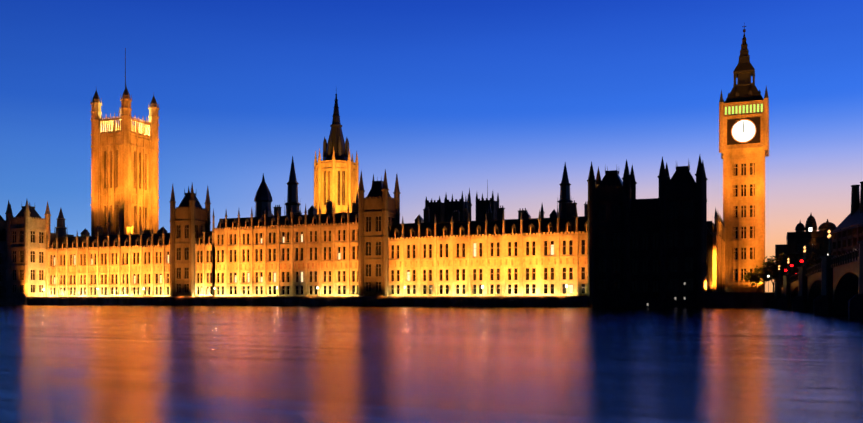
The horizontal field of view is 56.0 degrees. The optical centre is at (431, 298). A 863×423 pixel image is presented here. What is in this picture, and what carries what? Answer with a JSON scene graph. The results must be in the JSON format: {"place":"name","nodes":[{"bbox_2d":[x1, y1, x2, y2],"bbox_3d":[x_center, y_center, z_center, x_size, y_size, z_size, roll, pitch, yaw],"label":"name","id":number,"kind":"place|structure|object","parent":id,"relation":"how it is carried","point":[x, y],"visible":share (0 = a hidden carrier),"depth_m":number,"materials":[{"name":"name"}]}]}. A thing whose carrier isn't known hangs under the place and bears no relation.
{"place":"outdoors","nodes":[
{"label":"outdoors","id":0,"kind":"place"},
{"bbox_2d":[90,48,158,235],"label":"tower","id":1,"kind":"structure","parent":0,"point":[125,170],"depth_m":398.08,"materials":[{"name":"stone"}]},
{"bbox_2d":[314,93,358,213],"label":"central spire tower","id":2,"kind":"structure","parent":0,"point":[336,176],"depth_m":368.05,"materials":[{"name":"stone"}]},
{"bbox_2d":[27,292,773,307],"bbox_3d":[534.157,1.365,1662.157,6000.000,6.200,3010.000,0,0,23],"label":"embankment wall","id":3,"kind":"structure","parent":0,"point":[736,299],"depth_m":260.61,"materials":[{"name":"stone"}]},
{"bbox_2d":[0,200,73,304],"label":"end tower","id":4,"kind":"structure","parent":3,"relation":"on","point":[25,230],"depth_m":325.39,"materials":[{"name":"stone"}]},
{"bbox_2d":[169,169,400,295],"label":"towers","id":5,"kind":"structure","parent":3,"relation":"on","point":[378,209],"depth_m":274.08,"materials":[{"name":"stone"}]},
{"bbox_2d":[46,202,587,296],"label":"palace facade","id":6,"kind":"structure","parent":3,"relation":"on","point":[297,255],"depth_m":280.64,"materials":[{"name":"stone"}]},
{"bbox_2d":[54,156,572,236],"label":"turrets","id":7,"kind":"object","parent":6,"relation":"on","point":[263,198],"visible":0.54,"depth_m":337.68,"materials":[{"name":"stone"}]},
{"bbox_2d":[81,187,587,235],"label":"roof","id":8,"kind":"structure","parent":6,"relation":"on","point":[571,207],"depth_m":282.36,"materials":[{"name":"stone"}]},
{"bbox_2d":[43,282,684,305],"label":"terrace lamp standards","id":9,"kind":"object","parent":3,"relation":"on","point":[405,295],"visible":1,"depth_m":252.85,"materials":[{"name":"black metal"}]},
{"bbox_2d":[425,180,498,221],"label":"rooftop towers","id":10,"kind":"structure","parent":3,"relation":"on","point":[440,211],"depth_m":608.30,"materials":[{"name":"stone"}]},
{"bbox_2d":[587,156,707,307],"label":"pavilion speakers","id":11,"kind":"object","parent":3,"relation":"on","point":[651,252],"depth_m":230.39,"materials":[{"name":"stone"}]},
{"bbox_2d":[707,207,725,291],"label":"building","id":12,"kind":"structure","parent":3,"relation":"on","point":[716,229],"depth_m":246.62,"materials":[{"name":"stone"}]},
{"bbox_2d":[719,26,768,291],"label":"clock tower","id":13,"kind":"structure","parent":3,"relation":"on","point":[744,129],"depth_m":289.69,"materials":[{"name":"stone"}]},
{"bbox_2d":[743,271,769,291],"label":"plane tree","id":14,"kind":"object","parent":3,"relation":"on","point":[754,278],"visible":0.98,"depth_m":253.90,"materials":[{"name":"green plant"}]},
{"bbox_2d":[752,266,772,291],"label":"plane tree","id":15,"kind":"object","parent":3,"relation":"on","point":[756,271],"visible":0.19,"depth_m":270.21,"materials":[{"name":"green plant"}]},
{"bbox_2d":[757,264,782,291],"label":"plane tree","id":16,"kind":"object","parent":3,"relation":"on","point":[767,269],"visible":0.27,"depth_m":256.47,"materials":[{"name":"green plant"}]},
{"bbox_2d":[761,253,786,267],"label":"plane tree","id":17,"kind":"object","parent":3,"relation":"on","point":[770,261],"visible":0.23,"depth_m":280.06,"materials":[{"name":"green plant"}]},
{"bbox_2d":[770,260,792,280],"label":"plane tree","id":18,"kind":"object","parent":3,"relation":"on","point":[774,274],"visible":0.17,"depth_m":240.61,"materials":[{"name":"green plant"}]},
{"bbox_2d":[777,258,808,277],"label":"plane tree","id":19,"kind":"object","parent":3,"relation":"on","point":[783,265],"visible":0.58,"depth_m":229.09,"materials":[{"name":"green plant"}]},
{"bbox_2d":[774,250,818,263],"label":"plane tree","id":20,"kind":"object","parent":3,"relation":"on","point":[807,258],"visible":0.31,"depth_m":259.40,"materials":[{"name":"green plant"}]},
{"bbox_2d":[775,214,835,279],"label":"building","id":21,"kind":"structure","parent":3,"relation":"on","point":[809,236],"depth_m":357.05,"materials":[{"name":"stone"}]},
{"bbox_2d":[832,181,862,255],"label":"building","id":22,"kind":"structure","parent":3,"relation":"on","point":[847,233],"depth_m":292.88,"materials":[{"name":"stone"}]},
{"bbox_2d":[0,305,862,422],"bbox_3d":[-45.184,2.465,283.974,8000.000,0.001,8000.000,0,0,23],"label":"river","id":23,"kind":"structure","parent":0,"point":[201,364],"depth_m":29.98,"materials":[{"name":"blue liquid"}]},
{"bbox_2d":[767,230,862,319],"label":"bridge","id":24,"kind":"structure","parent":23,"relation":"in","point":[830,285],"depth_m":127.83,"materials":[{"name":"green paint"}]},
{"bbox_2d":[0,0,862,291],"label":"sky","id":25,"kind":"structure","parent":0,"point":[449,97],"materials":[{"name":"blue"}]}
]}

